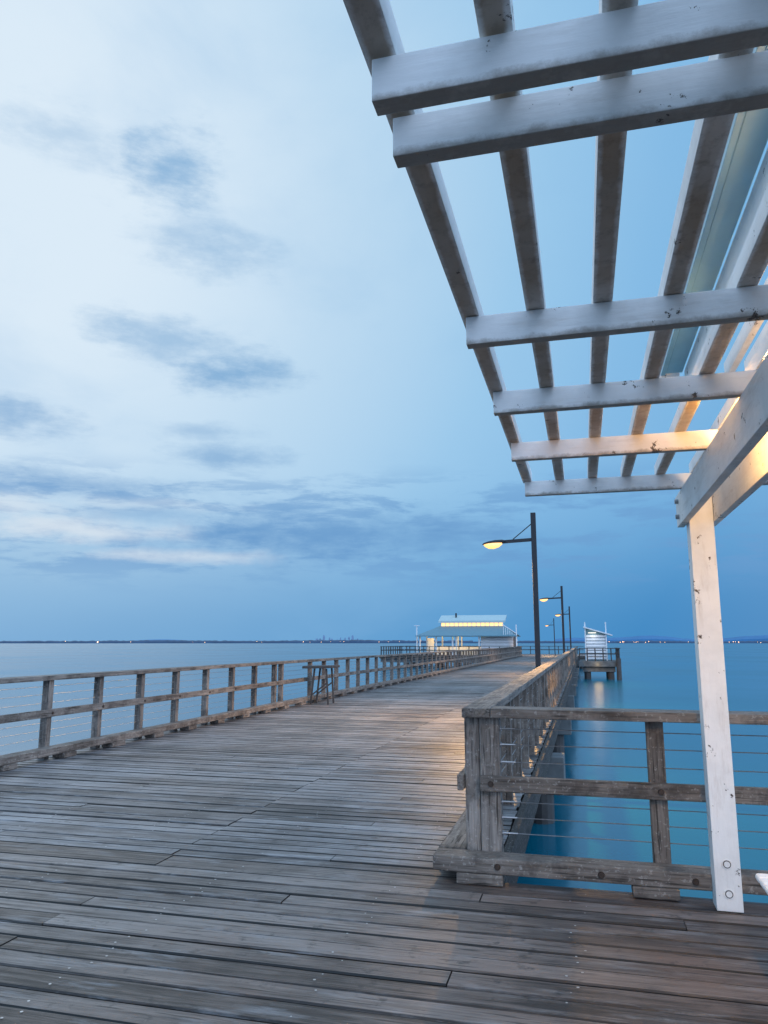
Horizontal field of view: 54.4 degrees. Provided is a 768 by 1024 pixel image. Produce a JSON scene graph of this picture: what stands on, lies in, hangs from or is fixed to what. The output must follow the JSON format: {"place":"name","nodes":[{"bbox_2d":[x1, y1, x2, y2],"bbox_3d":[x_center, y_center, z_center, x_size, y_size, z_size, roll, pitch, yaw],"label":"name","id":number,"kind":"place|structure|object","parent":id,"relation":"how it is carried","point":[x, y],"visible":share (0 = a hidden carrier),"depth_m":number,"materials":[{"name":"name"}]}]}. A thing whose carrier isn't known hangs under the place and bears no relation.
{"place":"outdoors","nodes":[
{"label":"outdoors","id":0,"kind":"place"},
{"bbox_2d":[0,640,472,642],"bbox_3d":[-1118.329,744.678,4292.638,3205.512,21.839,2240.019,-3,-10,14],"label":"wooded shore","id":1,"kind":"structure","parent":0,"point":[281,641],"depth_m":4129.99,"materials":[{"name":"plant"}]},
{"bbox_2d":[0,643,767,902],"bbox_3d":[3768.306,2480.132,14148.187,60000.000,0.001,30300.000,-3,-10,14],"label":"sea water","id":2,"kind":"structure","parent":0,"point":[659,675],"depth_m":39.26,"materials":[{"name":"teal liquid"}]},
{"bbox_2d":[381,658,582,668],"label":"pile bent","id":3,"kind":"object","parent":2,"relation":"in","point":[402,660],"visible":0.17,"depth_m":97.40,"materials":[{"name":"concrete"}]},
{"bbox_2d":[533,752,565,824],"bbox_3d":[-0.367,6.867,14.219,7.580,4.575,0.600,-3,-10,14],"label":"pile bent","id":4,"kind":"object","parent":2,"relation":"in","point":[544,811],"visible":0.1,"depth_m":13.40,"materials":[{"name":"concrete"}]},
{"bbox_2d":[553,720,571,753],"bbox_3d":[1.663,8.202,21.841,7.580,4.575,0.600,-3,-10,14],"label":"pile bent","id":5,"kind":"object","parent":2,"relation":"in","point":[565,725],"visible":0.14,"depth_m":21.02,"materials":[{"name":"concrete"}]},
{"bbox_2d":[565,695,574,707],"bbox_3d":[3.693,9.536,29.464,7.580,4.575,0.600,-3,-10,14],"label":"pile bent","id":6,"kind":"object","parent":2,"relation":"in","point":[570,702],"visible":0.11,"depth_m":28.63,"materials":[{"name":"concrete"}]},
{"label":"deck bearer","id":7,"kind":"structure","parent":6,"relation":"on","visible":0},
{"bbox_2d":[0,656,577,877],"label":"pier deck","id":8,"kind":"structure","parent":7,"relation":"on","point":[363,780],"depth_m":8.46,"materials":[{"name":"wood"}]},
{"bbox_2d":[0,654,522,771],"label":"timber railing","id":9,"kind":"object","parent":8,"relation":"on","point":[46,713],"visible":0.91,"depth_m":12.78,"materials":[{"name":"wood"}]},
{"bbox_2d":[302,665,339,703],"bbox_3d":[-1.692,4.622,20.029,0.850,1.007,0.650,-3,-10,14],"label":"bait table","id":10,"kind":"object","parent":8,"relation":"on","point":[317,691],"visible":1,"depth_m":19.88,"materials":[{"name":"grey wood"}]},
{"bbox_2d":[303,647,521,701],"bbox_3d":[7.334,10.874,56.141,0.270,1.140,75.270,-3,-10,14],"label":"timber railing","id":11,"kind":"object","parent":8,"relation":"on","point":[503,652],"visible":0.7,"depth_m":31.20,"materials":[{"name":"wood"}]},
{"bbox_2d":[439,647,576,849],"bbox_3d":[11.882,9.439,47.798,0.415,1.190,89.340,-3,-10,14],"label":"timber railing","id":12,"kind":"object","parent":8,"relation":"on","point":[542,685],"visible":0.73,"depth_m":8.74,"materials":[{"name":"wood"}]},
{"bbox_2d":[482,512,540,667],"bbox_3d":[2.830,2.232,16.383,1.270,4.446,0.260,-3,-10,14],"label":"street lamp","id":13,"kind":"object","parent":8,"relation":"on","point":[493,544],"visible":0.81,"depth_m":16.38,"materials":[{"name":"black metal"}]},
{"bbox_2d":[539,586,564,652],"bbox_3d":[8.559,5.984,37.816,1.270,4.446,0.260,-3,-10,14],"label":"street lamp","id":14,"kind":"object","parent":8,"relation":"on","point":[562,609],"visible":0.81,"depth_m":37.82,"materials":[{"name":"black metal"}]},
{"bbox_2d":[555,606,571,648],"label":"street lamp","id":15,"kind":"object","parent":8,"relation":"on","point":[569,625],"visible":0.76,"depth_m":59.22,"materials":[{"name":"black metal"}]},
{"bbox_2d":[0,841,767,1023],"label":"platform deck","id":16,"kind":"structure","parent":7,"relation":"on","point":[94,936],"depth_m":3.98,"materials":[{"name":"wood"}]},
{"bbox_2d":[343,0,767,912],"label":"pergola","id":17,"kind":"object","parent":16,"relation":"on","point":[501,60],"visible":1,"depth_m":2.05,"materials":[{"name":"white paint"}]},
{"bbox_2d":[659,45,767,377],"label":"shelter roof","id":18,"kind":"structure","parent":17,"relation":"on","point":[747,140],"depth_m":3.19,"materials":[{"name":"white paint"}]},
{"bbox_2d":[433,706,767,900],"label":"timber railing","id":19,"kind":"object","parent":16,"relation":"on","point":[484,858],"visible":0.92,"depth_m":5.04,"materials":[{"name":"wood"}]},
{"bbox_2d":[755,873,767,894],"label":"bench","id":20,"kind":"object","parent":16,"relation":"on","point":[762,879],"visible":1,"depth_m":3.67,"materials":[{"name":"white paint"}]},
{"bbox_2d":[379,655,584,659],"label":"pier head bearer","id":21,"kind":"object","parent":7,"relation":"attached to","point":[424,657],"visible":0.22,"depth_m":96.91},
{"bbox_2d":[418,654,584,655],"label":"pier head deck","id":22,"kind":"structure","parent":21,"relation":"on","point":[541,654],"depth_m":102.78,"materials":[{"name":"grey wood"}]},
{"bbox_2d":[381,646,521,654],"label":"timber railing","id":23,"kind":"object","parent":22,"relation":"on","point":[419,650],"visible":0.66,"depth_m":97.08,"materials":[{"name":"wood"}]},
{"bbox_2d":[414,613,520,654],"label":"jetty shelter","id":24,"kind":"object","parent":22,"relation":"on","point":[456,626],"visible":0.84,"depth_m":99.72,"materials":[{"name":"white metal"}]},
{"bbox_2d":[441,622,502,625],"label":"clerestory window","id":25,"kind":"structure","parent":24,"relation":"in","point":[442,624],"depth_m":100.81,"materials":[{"name":"yellow glass"}]},
{"bbox_2d":[405,646,583,653],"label":"timber railing","id":26,"kind":"object","parent":22,"relation":"on","point":[530,649],"visible":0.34,"depth_m":106.47,"materials":[{"name":"wood"}]},
{"bbox_2d":[545,618,555,654],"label":"street lamp","id":27,"kind":"object","parent":22,"relation":"on","point":[554,634],"visible":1,"depth_m":95.81,"materials":[{"name":"black metal"}]},
{"bbox_2d":[504,657,577,882],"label":"deck edge beam","id":28,"kind":"structure","parent":7,"relation":"attached to","point":[518,843],"depth_m":8.00,"materials":[{"name":"grey wood"}]},
{"bbox_2d":[569,684,575,695],"bbox_3d":[5.723,10.871,37.086,7.580,4.575,0.600,-3,-10,14],"label":"pile bent","id":29,"kind":"object","parent":2,"relation":"in","point":[572,691],"visible":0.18,"depth_m":36.24,"materials":[{"name":"wood"}]},
{"bbox_2d":[572,677,576,686],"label":"pile bent","id":30,"kind":"object","parent":2,"relation":"in","point":[574,680],"visible":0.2,"depth_m":43.88,"materials":[{"name":"concrete"}]},
{"bbox_2d":[578,658,621,679],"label":"landing platform","id":31,"kind":"structure","parent":2,"relation":"in","point":[609,667],"depth_m":66.10,"materials":[{"name":"concrete"}]},
{"bbox_2d":[583,622,611,660],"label":"landing hut","id":32,"kind":"object","parent":31,"relation":"on","point":[595,638],"visible":0.91,"depth_m":67.83,"materials":[{"name":"white wood"}]},
{"bbox_2d":[578,648,619,660],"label":"timber railing","id":33,"kind":"object","parent":31,"relation":"on","point":[611,654],"visible":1,"depth_m":66.19,"materials":[{"name":"wood"}]},
{"bbox_2d":[0,0,767,641],"label":"sky","id":34,"kind":"structure","parent":0,"point":[244,396],"materials":[{"name":"blue"}]},
{"bbox_2d":[380,646,403,654],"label":"timber railing","id":35,"kind":"object","parent":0,"point":[393,649],"visible":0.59,"depth_m":105.20,"materials":[{"name":"wood"}]},
{"bbox_2d":[473,640,767,642],"bbox_3d":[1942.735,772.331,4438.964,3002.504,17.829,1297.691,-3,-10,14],"label":"shore","id":36,"kind":"structure","parent":0,"point":[650,641],"depth_m":4351.50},
{"bbox_2d":[555,635,767,641],"bbox_3d":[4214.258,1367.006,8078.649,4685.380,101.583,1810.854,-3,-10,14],"label":"distant hill","id":37,"kind":"structure","parent":0,"point":[667,638],"depth_m":8396.83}
]}

